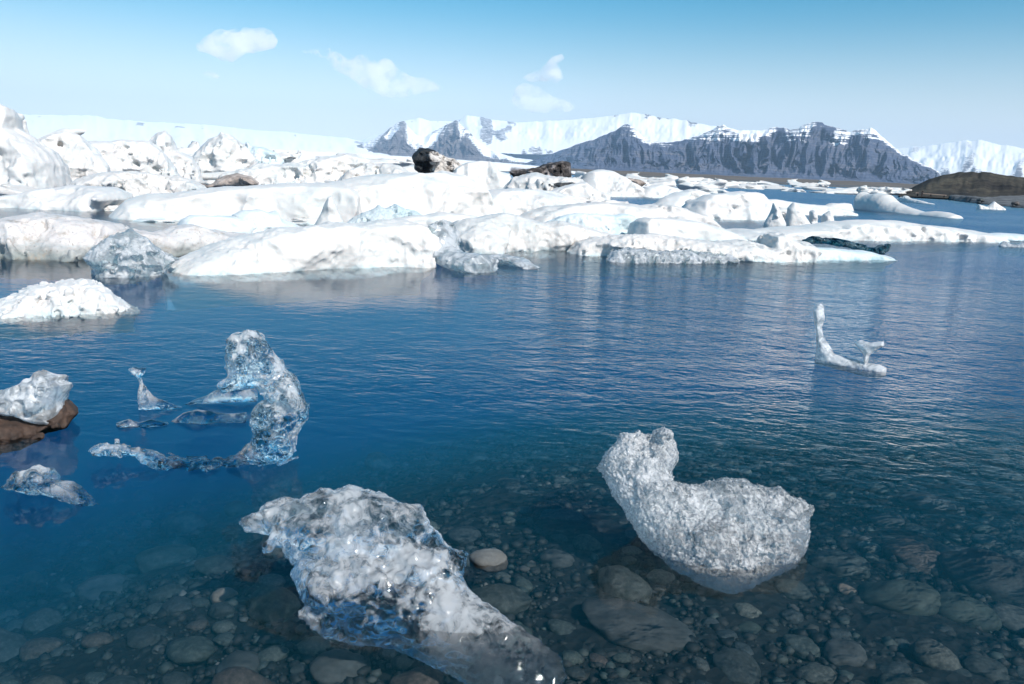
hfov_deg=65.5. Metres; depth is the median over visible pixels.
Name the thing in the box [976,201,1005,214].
iceberg
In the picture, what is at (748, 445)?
stone
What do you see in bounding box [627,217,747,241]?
ice floe
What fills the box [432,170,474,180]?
iceberg
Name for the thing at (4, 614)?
stone
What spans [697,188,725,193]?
pack fragment
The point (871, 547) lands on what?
stone
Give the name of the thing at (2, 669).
stone
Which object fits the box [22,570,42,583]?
stone
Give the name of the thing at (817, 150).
basalt mountain
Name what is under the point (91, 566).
stone
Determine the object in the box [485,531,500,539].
stone
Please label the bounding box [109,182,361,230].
ice floe
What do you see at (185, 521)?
stone
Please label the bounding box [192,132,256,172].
iceberg
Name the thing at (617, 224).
ice floe
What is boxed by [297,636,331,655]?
stone
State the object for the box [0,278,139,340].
ice floe
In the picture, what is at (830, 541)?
stone
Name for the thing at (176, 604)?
stone
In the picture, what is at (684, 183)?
pack fragment
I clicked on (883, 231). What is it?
ice floe
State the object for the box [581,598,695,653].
stone
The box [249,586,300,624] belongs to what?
stone
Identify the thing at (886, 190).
pack fragment
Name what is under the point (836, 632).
stone
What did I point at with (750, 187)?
pack fragment
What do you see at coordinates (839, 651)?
stone
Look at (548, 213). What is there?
ice floe
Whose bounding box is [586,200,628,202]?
pack fragment
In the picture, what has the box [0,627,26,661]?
stone
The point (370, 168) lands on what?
iceberg
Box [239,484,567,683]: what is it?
ice lump
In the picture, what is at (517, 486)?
stone
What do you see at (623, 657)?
stone
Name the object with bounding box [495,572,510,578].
stone
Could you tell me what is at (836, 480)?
stone
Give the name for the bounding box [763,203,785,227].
ice pillar
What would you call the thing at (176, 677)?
stone
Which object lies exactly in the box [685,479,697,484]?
stone
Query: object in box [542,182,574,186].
dirty iceberg
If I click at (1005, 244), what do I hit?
ice ridge
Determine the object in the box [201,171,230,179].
pack fragment
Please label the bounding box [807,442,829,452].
stone
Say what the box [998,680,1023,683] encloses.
stone
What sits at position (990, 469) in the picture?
stone
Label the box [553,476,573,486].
stone
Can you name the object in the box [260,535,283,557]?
stone
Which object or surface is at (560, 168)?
dirty iceberg
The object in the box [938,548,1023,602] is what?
stone
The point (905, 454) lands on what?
stone
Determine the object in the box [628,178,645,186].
dirty iceberg
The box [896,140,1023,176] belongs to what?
snow mountain
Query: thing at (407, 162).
ice boulder
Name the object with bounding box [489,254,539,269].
ice block
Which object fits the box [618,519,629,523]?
stone
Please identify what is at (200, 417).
ice sliver
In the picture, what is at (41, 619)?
stone
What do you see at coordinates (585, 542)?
stone
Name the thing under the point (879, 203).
iceberg
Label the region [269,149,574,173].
glacier tongue
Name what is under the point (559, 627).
stone
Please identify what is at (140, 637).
stone
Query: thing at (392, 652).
stone
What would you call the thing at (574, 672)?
stone
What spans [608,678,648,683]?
stone
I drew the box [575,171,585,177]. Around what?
pack fragment
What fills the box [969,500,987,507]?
stone
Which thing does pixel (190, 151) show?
ice boulder
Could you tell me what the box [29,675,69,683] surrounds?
stone
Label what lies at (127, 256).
ice block
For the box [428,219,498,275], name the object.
ice block
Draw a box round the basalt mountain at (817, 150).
[522,122,940,183]
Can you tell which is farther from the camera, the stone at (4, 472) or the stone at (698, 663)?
the stone at (4, 472)
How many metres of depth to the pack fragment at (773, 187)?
170.16 m
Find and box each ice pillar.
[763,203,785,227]
[785,202,810,225]
[808,210,817,223]
[821,211,833,221]
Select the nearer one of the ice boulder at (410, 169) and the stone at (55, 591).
the stone at (55, 591)
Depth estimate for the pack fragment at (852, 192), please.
139.72 m
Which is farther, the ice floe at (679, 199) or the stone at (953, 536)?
the ice floe at (679, 199)
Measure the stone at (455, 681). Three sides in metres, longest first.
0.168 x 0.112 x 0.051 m
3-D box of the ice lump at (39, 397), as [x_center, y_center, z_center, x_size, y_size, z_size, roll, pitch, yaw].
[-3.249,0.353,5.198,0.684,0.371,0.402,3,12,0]
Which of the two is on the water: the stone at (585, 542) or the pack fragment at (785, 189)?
the pack fragment at (785, 189)
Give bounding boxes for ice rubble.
[347,204,421,222]
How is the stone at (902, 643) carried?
on the ground
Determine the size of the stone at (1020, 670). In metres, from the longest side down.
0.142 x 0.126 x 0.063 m
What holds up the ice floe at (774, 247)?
on the water
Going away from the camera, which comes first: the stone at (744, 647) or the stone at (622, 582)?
the stone at (744, 647)
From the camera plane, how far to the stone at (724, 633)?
3.57 m
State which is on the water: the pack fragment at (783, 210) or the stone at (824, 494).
the pack fragment at (783, 210)
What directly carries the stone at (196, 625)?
on the ground
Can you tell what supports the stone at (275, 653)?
on the ground
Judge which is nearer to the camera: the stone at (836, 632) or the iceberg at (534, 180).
the stone at (836, 632)
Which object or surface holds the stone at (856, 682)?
on the ground
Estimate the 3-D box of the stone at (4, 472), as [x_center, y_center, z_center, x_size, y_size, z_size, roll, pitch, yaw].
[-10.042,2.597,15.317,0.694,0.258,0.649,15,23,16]
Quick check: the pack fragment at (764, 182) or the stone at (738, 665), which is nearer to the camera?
the stone at (738, 665)
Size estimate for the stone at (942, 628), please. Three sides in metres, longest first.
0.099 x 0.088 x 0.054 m
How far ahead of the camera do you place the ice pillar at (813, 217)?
32.17 m
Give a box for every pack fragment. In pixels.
[0,184,37,194]
[103,205,118,210]
[131,218,175,226]
[200,180,214,184]
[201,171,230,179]
[287,218,316,224]
[574,196,590,202]
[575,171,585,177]
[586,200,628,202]
[625,173,677,179]
[647,179,708,182]
[650,180,676,187]
[675,176,726,189]
[689,177,712,180]
[697,180,750,191]
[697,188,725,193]
[725,183,740,190]
[739,184,764,191]
[739,186,763,192]
[757,181,778,184]
[765,185,787,191]
[778,206,786,219]
[781,188,794,193]
[786,179,830,192]
[786,189,806,195]
[799,186,830,190]
[811,190,858,195]
[824,187,857,200]
[857,185,892,193]
[873,187,911,198]
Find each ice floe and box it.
[0,185,132,215]
[0,212,128,280]
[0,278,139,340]
[83,224,244,273]
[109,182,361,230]
[161,219,439,311]
[177,215,255,233]
[231,209,299,232]
[394,212,477,224]
[440,213,609,278]
[488,188,582,214]
[519,202,723,228]
[546,213,636,234]
[566,232,821,280]
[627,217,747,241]
[653,189,709,206]
[726,220,1009,251]
[768,199,857,221]
[787,247,896,273]
[826,203,853,211]
[990,233,1023,246]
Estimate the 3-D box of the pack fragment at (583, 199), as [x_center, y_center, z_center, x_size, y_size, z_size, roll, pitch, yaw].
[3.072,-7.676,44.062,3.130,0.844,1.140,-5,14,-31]
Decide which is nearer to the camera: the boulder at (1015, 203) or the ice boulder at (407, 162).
the boulder at (1015, 203)
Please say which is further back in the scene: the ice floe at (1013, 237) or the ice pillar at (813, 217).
the ice pillar at (813, 217)
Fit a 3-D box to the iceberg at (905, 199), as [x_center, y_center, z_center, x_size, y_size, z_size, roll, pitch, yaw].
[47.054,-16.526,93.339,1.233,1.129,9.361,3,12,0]
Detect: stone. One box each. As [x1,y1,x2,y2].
[0,468,8,482]
[0,609,18,619]
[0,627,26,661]
[0,665,4,673]
[0,676,18,683]
[3,618,23,630]
[19,637,63,661]
[21,607,62,633]
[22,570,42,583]
[25,506,70,525]
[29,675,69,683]
[45,583,72,598]
[50,645,74,656]
[75,574,130,599]
[81,561,104,572]
[81,632,113,647]
[83,672,106,683]
[99,675,140,683]
[102,612,124,626]
[106,479,125,486]
[125,626,167,648]
[134,544,196,573]
[142,603,162,615]
[147,584,186,601]
[159,671,193,683]
[161,510,207,537]
[162,596,193,614]
[166,636,214,664]
[185,620,208,631]
[191,597,209,606]
[194,555,236,575]
[208,602,234,619]
[210,587,237,603]
[210,666,271,683]
[212,620,236,632]
[213,632,233,645]
[216,650,259,673]
[224,500,252,516]
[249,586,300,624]
[255,574,285,587]
[258,645,289,661]
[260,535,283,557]
[290,664,308,673]
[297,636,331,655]
[309,649,367,683]
[365,452,393,470]
[378,647,397,658]
[389,665,443,683]
[390,656,413,670]
[429,520,439,529]
[438,510,451,516]
[447,525,481,544]
[447,679,464,683]
[465,452,487,461]
[469,548,507,572]
[471,583,531,614]
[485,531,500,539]
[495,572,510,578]
[498,478,533,494]
[502,516,517,525]
[513,576,532,592]
[516,506,531,514]
[518,624,532,634]
[532,454,548,460]
[539,549,574,567]
[547,619,575,634]
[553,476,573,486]
[561,650,582,665]
[565,667,585,679]
[572,534,602,550]
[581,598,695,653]
[584,464,601,474]
[588,653,607,668]
[590,486,600,490]
[597,565,651,602]
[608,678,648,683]
[613,652,631,662]
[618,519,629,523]
[620,556,636,564]
[621,546,641,554]
[624,529,637,538]
[647,569,674,585]
[669,567,698,583]
[672,462,687,472]
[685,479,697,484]
[689,656,709,670]
[694,679,711,683]
[700,617,718,627]
[704,438,724,447]
[712,648,760,683]
[716,629,737,640]
[726,461,739,467]
[732,642,753,654]
[733,603,761,617]
[737,621,760,633]
[738,438,772,454]
[741,469,751,475]
[749,460,760,464]
[774,578,812,600]
[780,609,803,623]
[782,634,820,659]
[795,457,809,462]
[799,662,836,683]
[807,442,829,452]
[807,465,819,472]
[807,549,870,579]
[812,488,835,499]
[814,500,828,507]
[815,472,844,488]
[817,522,833,529]
[818,535,835,544]
[824,638,866,666]
[828,627,851,639]
[837,583,856,593]
[839,529,853,535]
[849,443,863,448]
[849,680,864,683]
[851,456,876,468]
[856,540,881,552]
[858,579,940,615]
[865,483,888,498]
[866,473,879,479]
[866,514,904,527]
[876,467,892,473]
[876,673,927,683]
[877,661,911,675]
[881,536,895,538]
[882,538,940,574]
[885,448,914,462]
[893,638,910,648]
[899,491,956,514]
[902,523,935,536]
[909,638,961,670]
[911,440,927,446]
[934,545,967,552]
[935,624,953,631]
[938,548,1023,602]
[938,592,1002,631]
[939,567,947,579]
[944,532,961,541]
[945,479,980,491]
[948,462,969,471]
[948,493,963,499]
[955,668,971,676]
[962,654,1009,680]
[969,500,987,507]
[969,524,990,532]
[971,534,1004,551]
[974,460,1023,482]
[975,449,1008,461]
[983,487,1022,501]
[990,603,1023,635]
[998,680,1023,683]
[1003,549,1023,557]
[1011,457,1023,463]
[1011,638,1023,651]
[1015,665,1023,677]
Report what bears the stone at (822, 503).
on the ground
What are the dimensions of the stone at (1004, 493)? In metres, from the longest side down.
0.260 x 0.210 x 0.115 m
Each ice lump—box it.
[0,369,72,424]
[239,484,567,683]
[596,427,814,594]
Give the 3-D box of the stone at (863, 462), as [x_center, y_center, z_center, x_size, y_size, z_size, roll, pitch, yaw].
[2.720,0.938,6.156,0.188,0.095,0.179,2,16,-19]
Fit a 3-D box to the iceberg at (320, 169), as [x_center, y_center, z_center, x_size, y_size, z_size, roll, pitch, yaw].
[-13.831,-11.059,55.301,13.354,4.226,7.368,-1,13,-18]
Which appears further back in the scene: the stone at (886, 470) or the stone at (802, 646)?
the stone at (886, 470)
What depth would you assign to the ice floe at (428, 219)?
20.55 m
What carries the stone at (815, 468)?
on the ground
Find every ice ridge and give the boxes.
[802,236,890,254]
[998,241,1023,256]
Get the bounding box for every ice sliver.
[116,419,168,427]
[171,409,246,424]
[185,389,257,404]
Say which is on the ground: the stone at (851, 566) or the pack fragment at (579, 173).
the stone at (851, 566)
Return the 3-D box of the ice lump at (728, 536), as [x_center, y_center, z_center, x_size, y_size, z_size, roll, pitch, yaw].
[0.955,0.832,4.006,1.100,0.697,0.597,6,13,17]
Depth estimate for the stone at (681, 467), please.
5.77 m
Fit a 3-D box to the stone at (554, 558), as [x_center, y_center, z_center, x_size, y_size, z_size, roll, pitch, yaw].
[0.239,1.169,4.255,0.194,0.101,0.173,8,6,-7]
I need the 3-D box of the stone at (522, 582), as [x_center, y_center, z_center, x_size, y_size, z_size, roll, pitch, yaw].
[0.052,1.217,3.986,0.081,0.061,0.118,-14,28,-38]
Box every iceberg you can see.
[0,104,71,188]
[39,131,110,180]
[70,171,205,196]
[88,140,180,176]
[149,130,203,181]
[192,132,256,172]
[199,173,258,187]
[218,153,375,184]
[245,141,284,163]
[308,172,495,218]
[337,162,408,180]
[412,148,461,172]
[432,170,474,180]
[453,161,510,189]
[503,172,583,190]
[509,161,570,177]
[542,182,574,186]
[551,182,610,200]
[580,169,643,204]
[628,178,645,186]
[642,184,680,204]
[682,191,772,228]
[853,192,962,226]
[896,196,934,207]
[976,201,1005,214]
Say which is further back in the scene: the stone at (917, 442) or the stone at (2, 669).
the stone at (917, 442)
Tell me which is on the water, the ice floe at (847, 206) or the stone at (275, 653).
the ice floe at (847, 206)
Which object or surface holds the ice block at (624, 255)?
on the water
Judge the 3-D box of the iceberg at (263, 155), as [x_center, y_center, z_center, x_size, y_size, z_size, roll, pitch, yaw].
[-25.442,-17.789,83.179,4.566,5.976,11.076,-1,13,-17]
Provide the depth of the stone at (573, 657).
3.34 m
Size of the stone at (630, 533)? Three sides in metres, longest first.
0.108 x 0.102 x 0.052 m
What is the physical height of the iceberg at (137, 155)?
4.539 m
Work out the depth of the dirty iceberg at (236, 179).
35.82 m
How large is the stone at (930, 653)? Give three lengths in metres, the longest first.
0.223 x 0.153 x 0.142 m
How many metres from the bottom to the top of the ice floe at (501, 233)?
1.462 m
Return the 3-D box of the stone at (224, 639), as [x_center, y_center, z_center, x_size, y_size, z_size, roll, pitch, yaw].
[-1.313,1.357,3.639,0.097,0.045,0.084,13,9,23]
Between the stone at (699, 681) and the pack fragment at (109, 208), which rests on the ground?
the stone at (699, 681)
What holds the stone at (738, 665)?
on the ground
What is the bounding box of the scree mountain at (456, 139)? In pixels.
[356,120,531,163]
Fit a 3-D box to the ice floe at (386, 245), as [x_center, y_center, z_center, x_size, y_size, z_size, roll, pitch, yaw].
[-3.715,-1.452,13.992,4.700,1.445,2.237,-6,15,-34]
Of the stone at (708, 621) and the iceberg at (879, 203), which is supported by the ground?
the stone at (708, 621)
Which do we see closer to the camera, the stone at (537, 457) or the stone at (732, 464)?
the stone at (732, 464)
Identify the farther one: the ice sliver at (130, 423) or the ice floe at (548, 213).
the ice floe at (548, 213)
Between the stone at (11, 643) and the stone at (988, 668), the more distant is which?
the stone at (11, 643)
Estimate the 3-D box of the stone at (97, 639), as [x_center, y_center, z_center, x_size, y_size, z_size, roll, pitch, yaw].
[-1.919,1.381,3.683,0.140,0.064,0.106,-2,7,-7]
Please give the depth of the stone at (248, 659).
3.37 m
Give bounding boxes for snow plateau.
[360,112,740,159]
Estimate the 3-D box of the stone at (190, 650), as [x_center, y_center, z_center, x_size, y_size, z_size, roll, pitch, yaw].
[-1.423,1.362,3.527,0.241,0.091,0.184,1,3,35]
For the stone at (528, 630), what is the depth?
3.52 m
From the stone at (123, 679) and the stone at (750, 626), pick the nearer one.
the stone at (123, 679)
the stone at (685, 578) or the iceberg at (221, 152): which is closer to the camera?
the stone at (685, 578)
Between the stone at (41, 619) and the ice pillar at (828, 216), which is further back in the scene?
the ice pillar at (828, 216)
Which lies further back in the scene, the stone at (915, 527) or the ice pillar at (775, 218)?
the ice pillar at (775, 218)
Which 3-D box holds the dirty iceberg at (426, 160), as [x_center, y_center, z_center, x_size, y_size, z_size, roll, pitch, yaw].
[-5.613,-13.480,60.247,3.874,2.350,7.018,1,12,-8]
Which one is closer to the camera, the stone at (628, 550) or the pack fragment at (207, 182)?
the stone at (628, 550)
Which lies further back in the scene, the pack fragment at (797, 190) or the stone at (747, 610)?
the pack fragment at (797, 190)
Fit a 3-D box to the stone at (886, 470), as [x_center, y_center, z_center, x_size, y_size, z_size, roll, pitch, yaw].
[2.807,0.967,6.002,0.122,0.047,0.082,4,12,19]
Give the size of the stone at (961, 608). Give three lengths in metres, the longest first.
0.340 x 0.233 x 0.168 m
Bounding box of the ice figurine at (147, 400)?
[128,367,181,410]
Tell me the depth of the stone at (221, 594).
4.00 m
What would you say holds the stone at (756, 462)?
on the ground
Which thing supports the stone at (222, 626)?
on the ground
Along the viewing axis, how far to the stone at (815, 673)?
3.28 m
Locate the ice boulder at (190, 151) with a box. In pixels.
[177,147,199,155]
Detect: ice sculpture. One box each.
[88,330,309,471]
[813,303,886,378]
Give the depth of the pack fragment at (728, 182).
165.84 m
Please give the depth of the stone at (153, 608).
3.99 m
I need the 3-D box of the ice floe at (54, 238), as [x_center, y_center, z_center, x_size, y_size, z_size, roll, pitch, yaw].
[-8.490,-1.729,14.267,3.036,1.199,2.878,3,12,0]
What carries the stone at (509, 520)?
on the ground
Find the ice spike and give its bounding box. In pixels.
[314,197,343,224]
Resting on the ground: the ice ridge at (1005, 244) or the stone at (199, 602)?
the stone at (199, 602)
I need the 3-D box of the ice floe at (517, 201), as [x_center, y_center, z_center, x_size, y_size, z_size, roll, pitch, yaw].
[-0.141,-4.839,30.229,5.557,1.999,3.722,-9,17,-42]
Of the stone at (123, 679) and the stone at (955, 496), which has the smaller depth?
the stone at (123, 679)
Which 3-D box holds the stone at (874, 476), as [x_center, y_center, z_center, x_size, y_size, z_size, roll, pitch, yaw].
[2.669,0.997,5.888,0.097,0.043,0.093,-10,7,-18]
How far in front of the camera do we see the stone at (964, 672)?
3.35 m
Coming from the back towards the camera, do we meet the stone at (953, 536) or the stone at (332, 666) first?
the stone at (953, 536)
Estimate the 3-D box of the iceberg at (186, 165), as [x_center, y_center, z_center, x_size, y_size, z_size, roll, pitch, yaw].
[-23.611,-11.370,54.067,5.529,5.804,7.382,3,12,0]
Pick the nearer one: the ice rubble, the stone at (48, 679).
the stone at (48, 679)
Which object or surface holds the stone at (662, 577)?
on the ground
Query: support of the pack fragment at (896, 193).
on the water
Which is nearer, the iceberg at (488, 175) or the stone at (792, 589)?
the stone at (792, 589)
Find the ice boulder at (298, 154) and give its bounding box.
[280,150,301,158]
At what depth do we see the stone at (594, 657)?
3.34 m
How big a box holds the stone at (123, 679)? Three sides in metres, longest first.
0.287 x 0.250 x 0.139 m
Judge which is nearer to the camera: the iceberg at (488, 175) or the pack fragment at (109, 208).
the pack fragment at (109, 208)
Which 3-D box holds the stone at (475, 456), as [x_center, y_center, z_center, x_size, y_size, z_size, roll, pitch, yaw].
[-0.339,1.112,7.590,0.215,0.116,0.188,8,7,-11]
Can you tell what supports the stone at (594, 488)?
on the ground
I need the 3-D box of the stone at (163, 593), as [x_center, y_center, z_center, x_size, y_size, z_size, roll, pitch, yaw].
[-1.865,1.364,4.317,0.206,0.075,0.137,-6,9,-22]
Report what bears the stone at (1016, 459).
on the ground
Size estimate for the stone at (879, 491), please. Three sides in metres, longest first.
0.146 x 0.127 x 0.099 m
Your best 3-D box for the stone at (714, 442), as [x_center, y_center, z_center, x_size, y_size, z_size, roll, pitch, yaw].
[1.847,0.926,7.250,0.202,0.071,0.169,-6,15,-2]
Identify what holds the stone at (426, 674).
on the ground
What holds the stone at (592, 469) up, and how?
on the ground
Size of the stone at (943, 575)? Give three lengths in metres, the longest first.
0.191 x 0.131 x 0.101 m
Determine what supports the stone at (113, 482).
on the ground
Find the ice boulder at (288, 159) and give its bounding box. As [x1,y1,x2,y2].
[280,156,299,162]
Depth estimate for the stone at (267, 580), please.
4.11 m
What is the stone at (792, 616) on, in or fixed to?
on the ground
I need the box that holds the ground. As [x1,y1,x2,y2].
[0,168,1023,683]
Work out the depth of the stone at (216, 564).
4.66 m
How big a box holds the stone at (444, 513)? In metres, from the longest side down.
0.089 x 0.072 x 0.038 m
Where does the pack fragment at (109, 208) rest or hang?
on the water
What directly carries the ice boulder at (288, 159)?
on the water
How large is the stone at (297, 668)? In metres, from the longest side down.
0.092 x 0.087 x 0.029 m
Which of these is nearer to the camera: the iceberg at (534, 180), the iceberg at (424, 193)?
the iceberg at (424, 193)
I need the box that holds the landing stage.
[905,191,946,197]
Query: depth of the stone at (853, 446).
7.02 m
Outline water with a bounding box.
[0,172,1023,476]
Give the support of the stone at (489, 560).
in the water
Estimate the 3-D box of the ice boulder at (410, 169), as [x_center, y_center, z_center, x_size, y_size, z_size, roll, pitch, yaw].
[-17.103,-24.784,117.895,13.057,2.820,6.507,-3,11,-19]
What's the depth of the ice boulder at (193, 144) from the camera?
169.61 m
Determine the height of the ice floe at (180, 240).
0.960 m
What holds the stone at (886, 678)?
on the ground
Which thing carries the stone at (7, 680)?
on the ground
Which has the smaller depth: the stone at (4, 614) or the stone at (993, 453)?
the stone at (4, 614)
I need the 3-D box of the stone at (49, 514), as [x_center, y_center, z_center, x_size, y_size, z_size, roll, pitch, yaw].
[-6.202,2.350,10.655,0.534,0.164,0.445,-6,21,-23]
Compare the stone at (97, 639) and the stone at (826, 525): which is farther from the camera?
the stone at (826, 525)
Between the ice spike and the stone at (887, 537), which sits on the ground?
the stone at (887, 537)
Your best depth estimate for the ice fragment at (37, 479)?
4.13 m
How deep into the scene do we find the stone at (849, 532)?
4.77 m
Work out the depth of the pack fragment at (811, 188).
192.73 m
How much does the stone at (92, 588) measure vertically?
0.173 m
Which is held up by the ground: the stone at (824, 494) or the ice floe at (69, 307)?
the stone at (824, 494)
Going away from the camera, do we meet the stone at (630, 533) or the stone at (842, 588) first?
the stone at (842, 588)
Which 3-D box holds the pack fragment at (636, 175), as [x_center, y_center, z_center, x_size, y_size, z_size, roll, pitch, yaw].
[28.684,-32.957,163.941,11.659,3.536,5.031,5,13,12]
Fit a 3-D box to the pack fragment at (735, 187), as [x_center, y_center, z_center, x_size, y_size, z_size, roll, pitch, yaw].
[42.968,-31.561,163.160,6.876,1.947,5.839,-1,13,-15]
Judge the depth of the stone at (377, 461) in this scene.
8.65 m
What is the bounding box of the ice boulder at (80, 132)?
[38,128,85,139]
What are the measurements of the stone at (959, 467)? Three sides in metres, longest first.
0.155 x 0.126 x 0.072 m
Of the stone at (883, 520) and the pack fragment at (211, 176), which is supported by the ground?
the stone at (883, 520)
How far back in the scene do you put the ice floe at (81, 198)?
23.72 m
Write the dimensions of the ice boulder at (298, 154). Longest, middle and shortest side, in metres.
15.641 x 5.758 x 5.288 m
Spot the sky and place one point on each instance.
(919, 73)
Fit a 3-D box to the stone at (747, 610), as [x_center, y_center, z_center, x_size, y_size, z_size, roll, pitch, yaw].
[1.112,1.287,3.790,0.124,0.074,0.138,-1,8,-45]
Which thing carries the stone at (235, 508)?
on the ground
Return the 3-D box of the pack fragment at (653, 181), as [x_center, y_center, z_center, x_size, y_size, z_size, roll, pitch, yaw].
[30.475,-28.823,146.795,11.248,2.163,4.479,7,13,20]
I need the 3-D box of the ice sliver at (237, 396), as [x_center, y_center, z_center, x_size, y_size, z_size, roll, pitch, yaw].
[-2.157,0.392,5.890,0.530,0.154,0.167,0,13,-12]
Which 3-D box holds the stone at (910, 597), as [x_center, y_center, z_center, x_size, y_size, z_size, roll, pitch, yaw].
[1.919,1.282,3.973,0.392,0.194,0.318,3,4,17]
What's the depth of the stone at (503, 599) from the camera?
3.72 m
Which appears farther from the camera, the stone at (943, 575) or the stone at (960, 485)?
the stone at (960, 485)
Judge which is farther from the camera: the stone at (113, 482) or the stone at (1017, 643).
the stone at (113, 482)
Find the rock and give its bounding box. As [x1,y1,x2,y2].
[0,399,78,454]
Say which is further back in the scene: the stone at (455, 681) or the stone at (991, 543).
the stone at (991, 543)
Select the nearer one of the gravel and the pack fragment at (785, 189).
the gravel
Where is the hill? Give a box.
[898,172,1023,205]
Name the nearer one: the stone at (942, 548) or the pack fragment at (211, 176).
the stone at (942, 548)
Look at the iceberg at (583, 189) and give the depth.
45.17 m
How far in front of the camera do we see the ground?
20.32 m
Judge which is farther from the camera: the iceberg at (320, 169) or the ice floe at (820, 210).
the iceberg at (320, 169)
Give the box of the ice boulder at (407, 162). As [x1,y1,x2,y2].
[336,153,413,166]
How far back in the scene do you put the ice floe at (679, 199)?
41.96 m
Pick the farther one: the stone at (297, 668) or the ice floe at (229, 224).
the ice floe at (229, 224)
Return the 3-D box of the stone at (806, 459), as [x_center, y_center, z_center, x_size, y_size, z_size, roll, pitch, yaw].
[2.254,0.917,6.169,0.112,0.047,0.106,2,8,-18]
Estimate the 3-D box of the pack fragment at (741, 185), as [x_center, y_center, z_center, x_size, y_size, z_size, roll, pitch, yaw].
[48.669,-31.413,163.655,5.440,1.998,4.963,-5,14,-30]
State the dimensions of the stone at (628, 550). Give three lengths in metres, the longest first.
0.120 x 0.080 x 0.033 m
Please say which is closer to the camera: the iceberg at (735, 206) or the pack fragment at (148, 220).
the pack fragment at (148, 220)
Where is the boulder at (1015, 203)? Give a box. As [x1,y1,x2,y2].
[1011,201,1019,205]
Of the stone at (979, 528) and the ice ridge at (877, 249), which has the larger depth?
the ice ridge at (877, 249)
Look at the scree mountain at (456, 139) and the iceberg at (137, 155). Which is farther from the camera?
the scree mountain at (456, 139)
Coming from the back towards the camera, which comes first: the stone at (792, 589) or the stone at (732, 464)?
the stone at (732, 464)
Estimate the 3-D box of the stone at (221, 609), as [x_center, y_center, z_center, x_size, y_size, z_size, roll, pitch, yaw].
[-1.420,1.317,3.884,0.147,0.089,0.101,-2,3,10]
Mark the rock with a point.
(17, 434)
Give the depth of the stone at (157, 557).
5.38 m
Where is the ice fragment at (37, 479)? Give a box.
[1,464,99,506]
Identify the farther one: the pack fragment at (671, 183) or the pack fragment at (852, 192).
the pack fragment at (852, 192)
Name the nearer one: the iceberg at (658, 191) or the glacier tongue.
the iceberg at (658, 191)
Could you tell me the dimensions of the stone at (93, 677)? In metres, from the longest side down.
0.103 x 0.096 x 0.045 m
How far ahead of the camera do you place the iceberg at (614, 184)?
62.49 m
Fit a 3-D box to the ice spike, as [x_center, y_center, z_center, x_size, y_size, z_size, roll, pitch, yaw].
[-4.664,-2.970,20.371,0.880,1.485,0.597,3,12,0]
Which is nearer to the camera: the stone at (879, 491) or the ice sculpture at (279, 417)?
the ice sculpture at (279, 417)
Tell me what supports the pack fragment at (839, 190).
on the water
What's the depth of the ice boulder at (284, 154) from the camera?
127.86 m
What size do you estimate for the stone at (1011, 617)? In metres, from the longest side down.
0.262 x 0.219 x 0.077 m
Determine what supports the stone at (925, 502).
on the ground
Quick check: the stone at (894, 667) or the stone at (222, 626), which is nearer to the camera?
the stone at (894, 667)
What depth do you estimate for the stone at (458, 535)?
4.51 m
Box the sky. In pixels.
[0,0,1023,148]
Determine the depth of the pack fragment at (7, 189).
29.58 m
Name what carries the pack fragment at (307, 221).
on the water
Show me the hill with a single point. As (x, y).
(985, 184)
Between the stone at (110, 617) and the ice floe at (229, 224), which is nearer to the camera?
the stone at (110, 617)
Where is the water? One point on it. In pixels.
(8, 212)
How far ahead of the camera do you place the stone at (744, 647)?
3.47 m
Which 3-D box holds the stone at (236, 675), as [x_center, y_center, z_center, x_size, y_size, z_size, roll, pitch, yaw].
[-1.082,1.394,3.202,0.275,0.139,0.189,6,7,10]
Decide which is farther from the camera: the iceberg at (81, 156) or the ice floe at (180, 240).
the iceberg at (81, 156)
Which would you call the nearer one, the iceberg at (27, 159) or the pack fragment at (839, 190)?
the iceberg at (27, 159)
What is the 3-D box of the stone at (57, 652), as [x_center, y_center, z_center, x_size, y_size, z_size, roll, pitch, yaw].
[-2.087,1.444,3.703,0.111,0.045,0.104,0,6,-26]
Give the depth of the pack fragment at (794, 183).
260.86 m
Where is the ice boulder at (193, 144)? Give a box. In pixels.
[187,141,199,147]
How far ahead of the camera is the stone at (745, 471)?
5.80 m
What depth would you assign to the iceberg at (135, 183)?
30.97 m
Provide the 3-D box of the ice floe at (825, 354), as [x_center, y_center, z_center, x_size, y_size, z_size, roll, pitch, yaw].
[3.405,-0.014,8.046,0.777,0.684,0.180,11,15,33]
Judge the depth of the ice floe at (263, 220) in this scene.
18.55 m
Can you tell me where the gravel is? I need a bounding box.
[0,418,1023,683]
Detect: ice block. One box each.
[82,228,178,284]
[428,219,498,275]
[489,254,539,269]
[605,247,739,277]
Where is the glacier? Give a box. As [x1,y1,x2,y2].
[23,114,387,154]
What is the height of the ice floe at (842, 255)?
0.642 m
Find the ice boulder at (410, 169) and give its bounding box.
[403,166,416,172]
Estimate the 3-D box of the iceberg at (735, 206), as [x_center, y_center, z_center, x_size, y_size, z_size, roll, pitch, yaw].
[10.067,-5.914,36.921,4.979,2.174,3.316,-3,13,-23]
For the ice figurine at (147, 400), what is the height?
0.318 m
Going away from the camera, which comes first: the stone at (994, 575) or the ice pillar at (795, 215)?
the stone at (994, 575)
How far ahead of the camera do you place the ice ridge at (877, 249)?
20.98 m
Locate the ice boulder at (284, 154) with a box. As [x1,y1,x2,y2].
[278,152,293,156]
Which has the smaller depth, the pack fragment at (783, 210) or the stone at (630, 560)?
the stone at (630, 560)
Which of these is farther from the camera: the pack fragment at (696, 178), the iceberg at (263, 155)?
the pack fragment at (696, 178)
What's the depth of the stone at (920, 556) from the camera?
4.42 m

